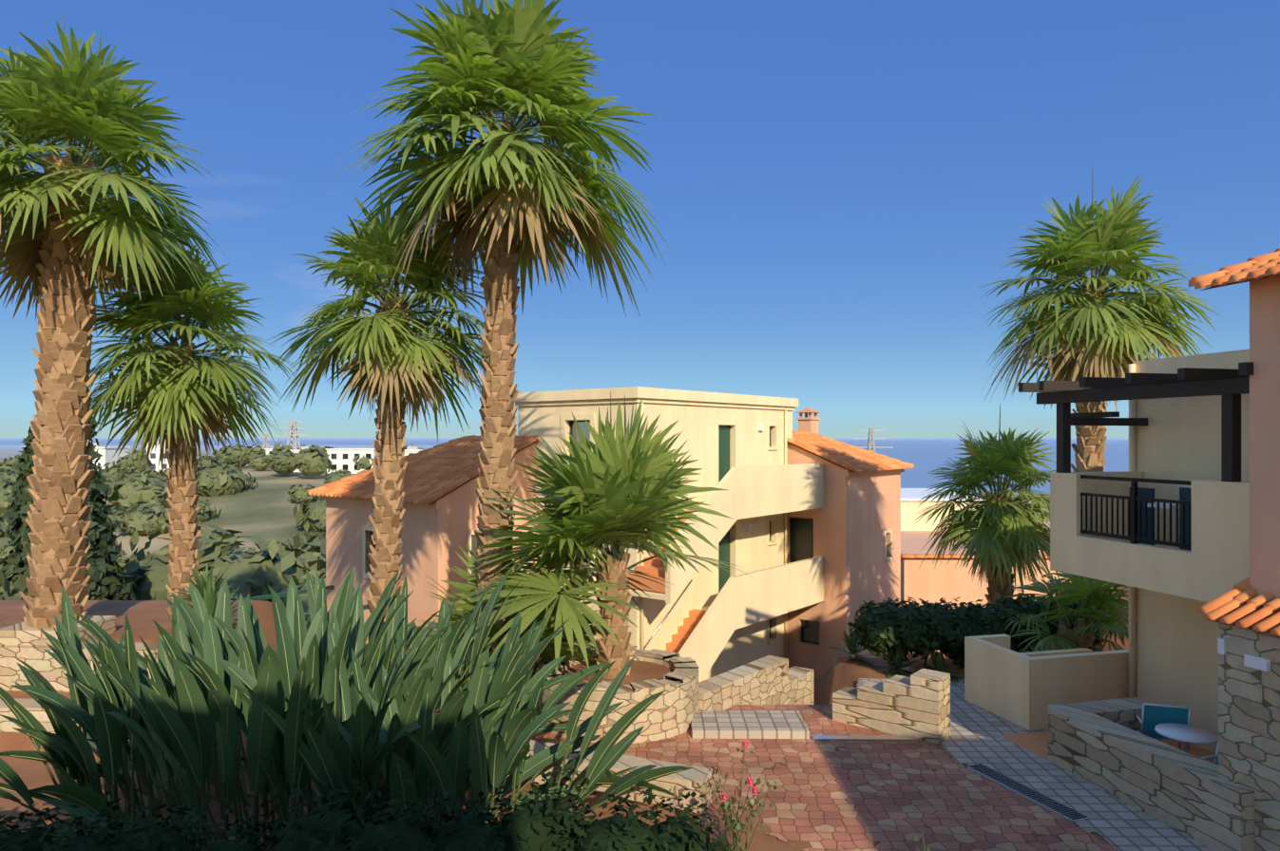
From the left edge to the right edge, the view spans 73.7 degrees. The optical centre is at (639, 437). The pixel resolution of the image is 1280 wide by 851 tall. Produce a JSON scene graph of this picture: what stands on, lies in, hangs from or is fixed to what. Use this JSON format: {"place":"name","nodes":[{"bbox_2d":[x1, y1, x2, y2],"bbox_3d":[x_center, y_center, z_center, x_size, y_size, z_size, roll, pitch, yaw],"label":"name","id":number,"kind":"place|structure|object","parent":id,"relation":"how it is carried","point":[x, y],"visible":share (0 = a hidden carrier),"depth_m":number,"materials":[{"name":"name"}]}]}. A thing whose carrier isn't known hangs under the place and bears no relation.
{"place":"outdoors","nodes":[
{"label":"outdoors","id":0,"kind":"place"},
{"bbox_2d":[0,438,1128,850],"bbox_3d":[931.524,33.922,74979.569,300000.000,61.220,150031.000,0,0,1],"label":"ground","id":1,"kind":"structure","parent":0,"point":[264,508],"depth_m":18.13,"materials":[{"name":"soil"}]},
{"bbox_2d":[0,388,136,600],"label":"cypress tree","id":2,"kind":"object","parent":1,"relation":"on","point":[105,582],"visible":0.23,"depth_m":35.14,"materials":[{"name":"green plant"}]},
{"bbox_2d":[0,20,228,629],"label":"palm","id":3,"kind":"object","parent":1,"relation":"on","point":[48,90],"depth_m":13.62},
{"bbox_2d":[1,15,157,239],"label":"palm petioles","id":4,"kind":"object","parent":3,"relation":"attached to","point":[78,160],"visible":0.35,"depth_m":13.80,"materials":[{"name":"green"}]},
{"bbox_2d":[0,171,185,335],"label":"palm fronds","id":5,"kind":"object","parent":3,"relation":"attached to","point":[24,261],"visible":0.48,"depth_m":13.77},
{"bbox_2d":[0,456,364,620],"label":"trees","id":6,"kind":"object","parent":1,"relation":"on","point":[142,503],"visible":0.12,"depth_m":40.06,"materials":[{"name":"green plant"}]},
{"bbox_2d":[81,245,296,621],"bbox_3d":[-8.307,0.388,15.678,4.055,8.315,4.178,0,0,1],"label":"palm","id":7,"kind":"object","parent":1,"relation":"on","point":[139,319],"depth_m":15.20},
{"bbox_2d":[95,380,240,472],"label":"palm fronds","id":8,"kind":"object","parent":7,"relation":"attached to","point":[214,425],"visible":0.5,"depth_m":15.74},
{"bbox_2d":[115,236,241,396],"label":"palm petioles","id":9,"kind":"object","parent":7,"relation":"attached to","point":[183,338],"visible":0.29,"depth_m":15.50,"materials":[{"name":"green"}]},
{"bbox_2d":[0,441,423,477],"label":"distant trees","id":10,"kind":"object","parent":1,"relation":"on","point":[313,461],"visible":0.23,"depth_m":224.78,"materials":[{"name":"green plant"}]},
{"bbox_2d":[92,440,423,474],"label":"distant buildings","id":11,"kind":"structure","parent":1,"relation":"on","point":[107,453],"depth_m":236.36,"materials":[{"name":"white"}]},
{"bbox_2d":[93,451,414,470],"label":"building windows","id":12,"kind":"structure","parent":11,"relation":"on","point":[164,466],"depth_m":236.36,"materials":[{"name":"grey glass"}]},
{"bbox_2d":[93,442,419,449],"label":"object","id":13,"kind":"object","parent":11,"relation":"on","point":[307,448],"visible":0.42,"depth_m":247.69,"materials":[{"name":"grey concrete"}]},
{"bbox_2d":[0,679,573,850],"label":"strelitzia stalks","id":14,"kind":"object","parent":1,"relation":"on","point":[131,796],"visible":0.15,"depth_m":9.17,"materials":[{"name":"green plant"}]},
{"bbox_2d":[244,585,368,628],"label":"wall","id":15,"kind":"structure","parent":1,"relation":"on","point":[281,595],"depth_m":22.39,"materials":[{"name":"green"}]},
{"bbox_2d":[0,567,679,841],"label":"strelitzia leaves","id":16,"kind":"object","parent":1,"relation":"on","point":[137,683],"visible":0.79,"depth_m":8.88,"materials":[{"name":"green plant"}]},
{"bbox_2d":[0,581,666,839],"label":"strelitzia midribs","id":17,"kind":"object","parent":16,"relation":"attached to","point":[146,764],"visible":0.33,"depth_m":8.76,"materials":[{"name":"green plant"}]},
{"bbox_2d":[0,758,731,850],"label":"hedge foliage","id":18,"kind":"object","parent":1,"relation":"on","point":[546,825],"visible":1,"depth_m":6.40,"materials":[{"name":"green plant"}]},
{"bbox_2d":[268,191,496,650],"bbox_3d":[-4.245,0.434,15.127,4.278,9.218,4.052,0,0,1],"label":"palm","id":19,"kind":"object","parent":1,"relation":"on","point":[367,262],"depth_m":14.80,"materials":[{"name":"green plant"}]},
{"bbox_2d":[330,188,455,359],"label":"palm petioles","id":20,"kind":"object","parent":19,"relation":"on","point":[405,303],"visible":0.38,"depth_m":14.98,"materials":[{"name":"green"}]},
{"bbox_2d":[336,338,482,432],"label":"palm fronds","id":21,"kind":"object","parent":19,"relation":"attached to","point":[405,383],"visible":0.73,"depth_m":14.57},
{"bbox_2d":[362,623,437,665],"bbox_3d":[-6.266,5.058,19.019,5.411,2.028,2.592,0,0,9],"label":"shrub foliage","id":22,"kind":"object","parent":1,"relation":"on","point":[365,651],"depth_m":18.76,"materials":[{"name":"green plant"}]},
{"bbox_2d":[325,442,535,688],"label":"wing walls","id":23,"kind":"structure","parent":1,"relation":"on","point":[432,540],"depth_m":21.72,"materials":[{"name":"paint"}]},
{"bbox_2d":[321,496,439,508],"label":"wing fascia","id":24,"kind":"structure","parent":23,"relation":"attached to","point":[435,505],"depth_m":22.62,"materials":[{"name":"orange paint"}]},
{"bbox_2d":[315,440,906,504],"bbox_3d":[-0.007,0.762,26.824,7.195,1.705,19.261,0,0,66],"label":"roof eave","id":25,"kind":"object","parent":23,"relation":"on","point":[537,441],"visible":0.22,"depth_m":23.41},
{"bbox_2d":[307,430,914,504],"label":"roof tiles","id":26,"kind":"object","parent":25,"relation":"on","point":[434,473],"visible":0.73,"depth_m":23.93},
{"bbox_2d":[212,610,691,828],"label":"plant leaves","id":27,"kind":"object","parent":1,"relation":"on","point":[423,765],"visible":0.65,"depth_m":8.53,"materials":[{"name":"green plant"}]},
{"bbox_2d":[212,633,682,824],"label":"strelitzia midribs","id":28,"kind":"object","parent":27,"relation":"attached to","point":[468,740],"visible":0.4,"depth_m":8.52,"materials":[{"name":"green plant"}]},
{"bbox_2d":[301,740,617,833],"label":"strelitzia stalks","id":29,"kind":"object","parent":1,"relation":"on","point":[581,795],"visible":0.15,"depth_m":8.86,"materials":[{"name":"plant"}]},
{"bbox_2d":[329,0,671,659],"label":"tall palm","id":30,"kind":"object","parent":1,"relation":"on","point":[506,52],"depth_m":14.03,"materials":[{"name":"green plant"}]},
{"bbox_2d":[373,161,635,314],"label":"palm fronds","id":31,"kind":"object","parent":30,"relation":"attached to","point":[534,226],"visible":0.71,"depth_m":14.15,"materials":[{"name":"beige plant"}]},
{"bbox_2d":[428,84,589,208],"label":"tall palm petioles","id":32,"kind":"object","parent":30,"relation":"attached to","point":[491,114],"visible":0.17,"depth_m":14.47,"materials":[{"name":"green"}]},
{"bbox_2d":[416,544,633,732],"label":"palm fronds","id":33,"kind":"object","parent":1,"relation":"on","point":[546,653],"depth_m":14.40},
{"bbox_2d":[462,620,553,685],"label":"palm petioles","id":34,"kind":"object","parent":33,"relation":"attached to","point":[538,663],"visible":0.04,"depth_m":14.88,"materials":[{"name":"green"}]},
{"bbox_2d":[512,555,673,610],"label":"palm fronds","id":35,"kind":"object","parent":33,"relation":"attached to","point":[590,578],"visible":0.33,"depth_m":15.32,"materials":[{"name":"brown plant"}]},
{"bbox_2d":[148,563,963,686],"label":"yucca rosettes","id":36,"kind":"object","parent":1,"relation":"on","point":[207,588],"visible":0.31,"depth_m":15.91,"materials":[{"name":"plant"}]},
{"bbox_2d":[257,420,893,453],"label":"utility pylons","id":37,"kind":"object","parent":1,"relation":"on","point":[291,429],"visible":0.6,"depth_m":252.45,"materials":[{"name":"grey metal"}]},
{"bbox_2d":[457,395,755,678],"bbox_3d":[-0.450,1.563,13.961,5.368,4.663,4.591,0,0,-23],"label":"palm tree","id":38,"kind":"object","parent":1,"relation":"on","point":[599,495],"depth_m":13.31,"materials":[{"name":"green plant"}]},
{"bbox_2d":[550,392,660,593],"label":"palm petioles","id":39,"kind":"object","parent":38,"relation":"on","point":[620,550],"visible":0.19,"depth_m":13.78,"materials":[{"name":"green"}]},
{"bbox_2d":[0,615,1254,850],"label":"stone walls","id":40,"kind":"structure","parent":1,"relation":"on","point":[1106,747],"depth_m":12.61,"materials":[{"name":"stone"}]},
{"bbox_2d":[564,660,673,685],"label":"planter soil","id":41,"kind":"structure","parent":40,"relation":"in","point":[640,671],"depth_m":14.03,"materials":[{"name":"brown soil"}]},
{"bbox_2d":[708,749,769,850],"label":"rose stems","id":42,"kind":"object","parent":1,"relation":"on","point":[734,836],"visible":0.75,"depth_m":9.07,"materials":[{"name":"green plant"}]},
{"bbox_2d":[720,740,758,802],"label":"flowers","id":43,"kind":"object","parent":42,"relation":"on","point":[750,782],"visible":0.94,"depth_m":8.96,"materials":[{"name":"pink plant"}]},
{"bbox_2d":[706,748,777,847],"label":"plant leaves","id":44,"kind":"object","parent":42,"relation":"on","point":[737,826],"visible":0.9,"depth_m":9.00,"materials":[{"name":"green plant"}]},
{"bbox_2d":[690,710,809,739],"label":"landing slab tiles","id":45,"kind":"object","parent":1,"relation":"on","point":[748,725],"visible":0.5,"depth_m":13.06,"materials":[{"name":"beige tile"}]},
{"bbox_2d":[530,705,1117,850],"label":"brick paving","id":46,"kind":"structure","parent":1,"relation":"on","point":[836,795],"depth_m":10.85,"materials":[{"name":"red brick"}]},
{"bbox_2d":[811,735,922,741],"bbox_3d":[3.441,4.520,12.834,1.700,0.025,0.170,0,0,1],"label":"steel threshold strip","id":47,"kind":"object","parent":46,"relation":"on","point":[867,737],"visible":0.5,"depth_m":12.83,"materials":[{"name":"grey metal"}]},
{"bbox_2d":[900,500,984,531],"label":"cream building","id":48,"kind":"structure","parent":1,"relation":"on","point":[909,509],"depth_m":39.68,"materials":[{"name":"paint"}]},
{"bbox_2d":[900,488,985,500],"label":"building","id":49,"kind":"structure","parent":48,"relation":"on","point":[911,494],"depth_m":41.69,"materials":[{"name":"white paint"}]},
{"bbox_2d":[846,589,1100,673],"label":"hedge shrubs","id":50,"kind":"object","parent":1,"relation":"on","point":[911,628],"depth_m":16.48,"materials":[{"name":"green plant"}]},
{"bbox_2d":[900,531,1071,652],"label":"pink building","id":51,"kind":"structure","parent":1,"relation":"on","point":[948,582],"depth_m":30.71,"materials":[{"name":"paint"}]},
{"bbox_2d":[900,556,1050,559],"bbox_3d":[13.565,4.332,30.774,8.300,0.020,0.400,0,0,1],"label":"roof underlay","id":52,"kind":"object","parent":51,"relation":"on","point":[941,558],"visible":0.14,"depth_m":30.66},
{"bbox_2d":[900,554,1049,558],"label":"pink roof tiles","id":53,"kind":"object","parent":52,"relation":"on","point":[915,556],"visible":0.27,"depth_m":30.56,"materials":[{"name":"tile"}]},
{"bbox_2d":[910,421,1074,611],"bbox_3d":[9.306,3.345,21.956,4.458,7.611,4.250,0,0,1],"label":"palm","id":54,"kind":"object","parent":1,"relation":"on","point":[1003,536],"depth_m":21.26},
{"bbox_2d":[954,403,1042,526],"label":"palm petioles","id":55,"kind":"object","parent":54,"relation":"attached to","point":[999,487],"visible":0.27,"depth_m":21.90,"materials":[{"name":"green"}]},
{"bbox_2d":[961,516,1061,587],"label":"dead palm fronds","id":56,"kind":"object","parent":54,"relation":"attached to","point":[981,577],"visible":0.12,"depth_m":21.78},
{"bbox_2d":[856,678,1213,850],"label":"pale paving tiles","id":57,"kind":"object","parent":1,"relation":"on","point":[977,733],"visible":0.25,"depth_m":11.32,"materials":[{"name":"grey tile"}]},
{"bbox_2d":[966,764,1088,822],"bbox_3d":[4.902,4.512,10.905,0.260,0.020,1.766,0,0,-20],"label":"drain grate","id":58,"kind":"object","parent":57,"relation":"on","point":[1030,799],"visible":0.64,"depth_m":10.72,"materials":[{"name":"grey metal"}]},
{"bbox_2d":[968,764,1087,820],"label":"drain grate bars","id":59,"kind":"object","parent":58,"relation":"attached to","point":[1029,792],"visible":0.9,"depth_m":10.83,"materials":[{"name":"grey metal"}]},
{"bbox_2d":[964,633,1128,730],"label":"partition walls","id":60,"kind":"structure","parent":1,"relation":"on","point":[1004,681],"depth_m":13.53,"materials":[{"name":"beige paint"}]},
{"bbox_2d":[991,550,1128,652],"bbox_3d":[8.385,3.622,16.334,3.466,2.865,3.349,0,0,1],"label":"palm","id":61,"kind":"object","parent":1,"relation":"on","point":[1067,590],"depth_m":16.02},
{"bbox_2d":[1027,590,1110,651],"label":"palm petioles","id":62,"kind":"object","parent":61,"relation":"on","point":[1076,622],"visible":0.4,"depth_m":16.26,"materials":[{"name":"green"}]},
{"bbox_2d":[1033,522,1128,651],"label":"pink building","id":63,"kind":"structure","parent":1,"relation":"on","point":[1119,643],"depth_m":28.91,"materials":[{"name":"paint"}]},
{"bbox_2d":[979,174,1222,651],"bbox_3d":[9.434,0.406,17.684,4.768,11.284,4.587,0,0,1],"label":"tall palm","id":64,"kind":"object","parent":1,"relation":"on","point":[1116,232],"depth_m":17.05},
{"bbox_2d":[980,315,1189,411],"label":"palm fronds","id":65,"kind":"object","parent":64,"relation":"attached to","point":[1088,365],"visible":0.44,"depth_m":16.87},
{"bbox_2d":[1035,174,1162,341],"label":"tall palm petioles","id":66,"kind":"object","parent":64,"relation":"on","point":[1104,272],"visible":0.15,"depth_m":17.52,"materials":[{"name":"green"}]},
{"bbox_2d":[1000,731,1215,764],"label":"patio floor","id":67,"kind":"structure","parent":1,"relation":"on","point":[1036,743],"depth_m":12.57,"materials":[{"name":"brown ceramic"}]},
{"bbox_2d":[1136,703,1191,749],"bbox_3d":[7.162,4.052,11.709,0.572,0.934,0.616,0,0,21],"label":"chair frame","id":68,"kind":"object","parent":67,"relation":"on","point":[1166,706],"visible":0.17,"depth_m":11.50,"materials":[{"name":"white paint"}]},
{"bbox_2d":[1138,705,1188,741],"bbox_3d":[7.158,3.860,11.698,0.520,0.505,0.555,0,0,21],"label":"chair","id":69,"kind":"object","parent":68,"relation":"attached to","point":[1155,716],"visible":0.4,"depth_m":11.51,"materials":[{"name":"teal"}]},
{"bbox_2d":[1154,723,1218,754],"bbox_3d":[7.049,4.162,11.004,0.700,0.729,0.700,0,0,1],"label":"patio table","id":70,"kind":"object","parent":67,"relation":"on","point":[1187,735],"visible":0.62,"depth_m":10.98,"materials":[{"name":"white paint"}]},
{"bbox_2d":[1200,743,1218,764],"bbox_3d":[6.951,4.052,10.121,0.616,0.934,0.572,0,0,-19],"label":"chair","id":71,"kind":"object","parent":67,"relation":"on","point":[1212,756],"visible":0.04,"depth_m":10.42,"materials":[{"name":"white paint"}]},
{"bbox_2d":[1132,348,1249,753],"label":"building body","id":72,"kind":"structure","parent":1,"relation":"on","point":[1176,637],"depth_m":12.77,"materials":[{"name":"beige paint"}]},
{"bbox_2d":[1128,363,1135,698],"bbox_3d":[7.813,1.682,13.545,0.092,5.700,0.092,0,0,8],"label":"drain pipe","id":73,"kind":"object","parent":72,"relation":"attached to","point":[1132,590],"visible":0.35,"depth_m":13.50,"materials":[{"name":"beige paint"}]},
{"bbox_2d":[1050,471,1249,602],"bbox_3d":[7.538,1.282,11.665,1.600,1.500,3.500,0,0,-15],"label":"balcony box","id":74,"kind":"object","parent":72,"relation":"attached to","point":[1213,563],"visible":0.81,"depth_m":11.34,"materials":[{"name":"beige paint"}]},
{"bbox_2d":[1018,362,1253,482],"bbox_3d":[7.324,-0.158,11.635,2.070,1.380,4.050,0,0,-15],"label":"pergola wood","id":75,"kind":"object","parent":74,"relation":"on","point":[1230,386],"visible":0.98,"depth_m":11.28,"materials":[{"name":"brown wood"}]},
{"bbox_2d":[1080,475,1191,549],"bbox_3d":[6.791,1.002,11.718,0.061,0.900,1.958,0,0,-15],"label":"balcony railing","id":76,"kind":"object","parent":74,"relation":"attached to","point":[1133,538],"visible":0.88,"depth_m":11.69,"materials":[{"name":"black metal"}]},
{"bbox_2d":[1129,487,1191,551],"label":"balcony chair backs","id":77,"kind":"object","parent":74,"relation":"attached to","point":[1185,493],"visible":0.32,"depth_m":12.32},
{"bbox_2d":[1218,622,1279,850],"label":"stone pillar","id":78,"kind":"structure","parent":1,"relation":"on","point":[1249,728],"depth_m":9.05,"materials":[{"name":"stone"}]},
{"bbox_2d":[1206,596,1279,636],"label":"pillar cap underlay","id":79,"kind":"object","parent":78,"relation":"on","point":[1257,609],"visible":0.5,"depth_m":9.23,"materials":[{"name":"orange tile"}]},
{"bbox_2d":[1196,577,1279,635],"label":"pillar cap tiles","id":80,"kind":"object","parent":79,"relation":"on","point":[1238,595],"visible":0.77,"depth_m":9.32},
{"bbox_2d":[1249,275,1279,599],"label":"pink block","id":81,"kind":"structure","parent":1,"relation":"on","point":[1265,439],"depth_m":9.45,"materials":[{"name":"paint"}]},
{"bbox_2d":[1197,273,1279,291],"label":"roof underlay","id":82,"kind":"object","parent":81,"relation":"on","point":[1247,280],"visible":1,"depth_m":9.45,"materials":[{"name":"orange tile"}]},
{"bbox_2d":[1188,248,1279,289],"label":"roof tiles","id":83,"kind":"object","parent":82,"relation":"on","point":[1260,266],"visible":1,"depth_m":9.75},
{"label":"rose stems","id":84,"kind":"object","parent":1,"relation":"on","visible":0},
{"bbox_2d":[914,835,930,850],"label":"leaves","id":85,"kind":"object","parent":84,"relation":"on","point":[916,839],"visible":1,"depth_m":8.15,"materials":[{"name":"green plant"}]},
{"bbox_2d":[0,0,1279,438],"label":"sky","id":86,"kind":"structure","parent":0,"point":[833,189],"materials":[{"name":"blue"}]},
{"bbox_2d":[517,402,792,681],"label":"tower walls","id":87,"kind":"structure","parent":0,"point":[696,425],"depth_m":23.81,"materials":[{"name":"beige paint"}]},
{"bbox_2d":[370,420,819,645],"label":"window frames","id":88,"kind":"structure","parent":87,"relation":"in","point":[570,455],"depth_m":26.73,"materials":[{"name":"wood"}]},
{"bbox_2d":[373,421,819,643],"bbox_3d":[0.959,3.182,24.667,2.584,7.200,16.448,0,0,70],"label":"window glass","id":89,"kind":"object","parent":88,"relation":"in","point":[811,631],"visible":0.12,"depth_m":22.92,"materials":[{"name":"black glass"}]},
{"bbox_2d":[362,414,892,644],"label":"windows","id":90,"kind":"structure","parent":87,"relation":"attached to","point":[563,419],"depth_m":24.14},
{"bbox_2d":[515,386,798,410],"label":"tower cornice","id":91,"kind":"structure","parent":87,"relation":"attached to","point":[637,394],"depth_m":22.94,"materials":[{"name":"beige paint"}]},
{"bbox_2d":[628,504,706,652],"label":"stair steps","id":92,"kind":"structure","parent":87,"relation":"attached to","point":[655,567],"depth_m":21.40,"materials":[{"name":"orange tile"}]},
{"bbox_2d":[643,579,692,649],"bbox_3d":[0.719,4.617,22.242,0.044,1.561,2.222,0,0,39],"label":"steel handrail","id":93,"kind":"object","parent":87,"relation":"attached to","point":[669,612],"visible":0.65,"depth_m":22.24,"materials":[{"name":"white metal"}]},
{"bbox_2d":[640,402,786,658],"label":"downpipes","id":94,"kind":"object","parent":87,"relation":"attached to","point":[641,600],"visible":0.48,"depth_m":27.07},
{"bbox_2d":[718,424,729,593],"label":"green doors","id":95,"kind":"structure","parent":87,"relation":"in","point":[723,471],"depth_m":24.69,"materials":[{"name":"green wood"}]},
{"bbox_2d":[628,462,823,682],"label":"stair parapets","id":96,"kind":"object","parent":87,"relation":"attached to","point":[742,601],"visible":0.69,"depth_m":22.99,"materials":[{"name":"beige paint"}]},
{"bbox_2d":[746,423,764,532],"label":"central wall lamps","id":97,"kind":"object","parent":87,"relation":"attached to","point":[750,526],"visible":0.67,"depth_m":25.45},
{"bbox_2d":[786,442,900,683],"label":"wing walls","id":98,"kind":"structure","parent":0,"point":[854,518],"depth_m":26.68,"materials":[{"name":"pink paint"}]},
{"bbox_2d":[789,517,813,563],"bbox_3d":[5.173,3.607,27.095,0.900,2.150,0.055,0,0,39],"label":"dark door","id":99,"kind":"structure","parent":98,"relation":"in","point":[801,539],"depth_m":27.12,"materials":[{"name":"wood"}]},
{"bbox_2d":[796,418,904,477],"bbox_3d":[5.859,0.237,29.111,4.750,1.890,4.450,0,0,39],"label":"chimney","id":100,"kind":"object","parent":98,"relation":"attached to","point":[809,425],"visible":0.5,"depth_m":29.79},
{"bbox_2d":[796,407,821,418],"bbox_3d":[5.942,-0.888,30.134,0.700,0.360,0.750,0,0,39],"label":"chimney cap","id":101,"kind":"object","parent":100,"relation":"on","point":[807,410],"visible":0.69,"depth_m":30.05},
{"bbox_2d":[1146,502,1179,509],"bbox_3d":[7.450,0.957,12.003,0.400,0.050,0.400,0,0,-15],"label":"table","id":102,"kind":"object","parent":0,"point":[1161,506],"visible":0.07,"depth_m":11.92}
]}

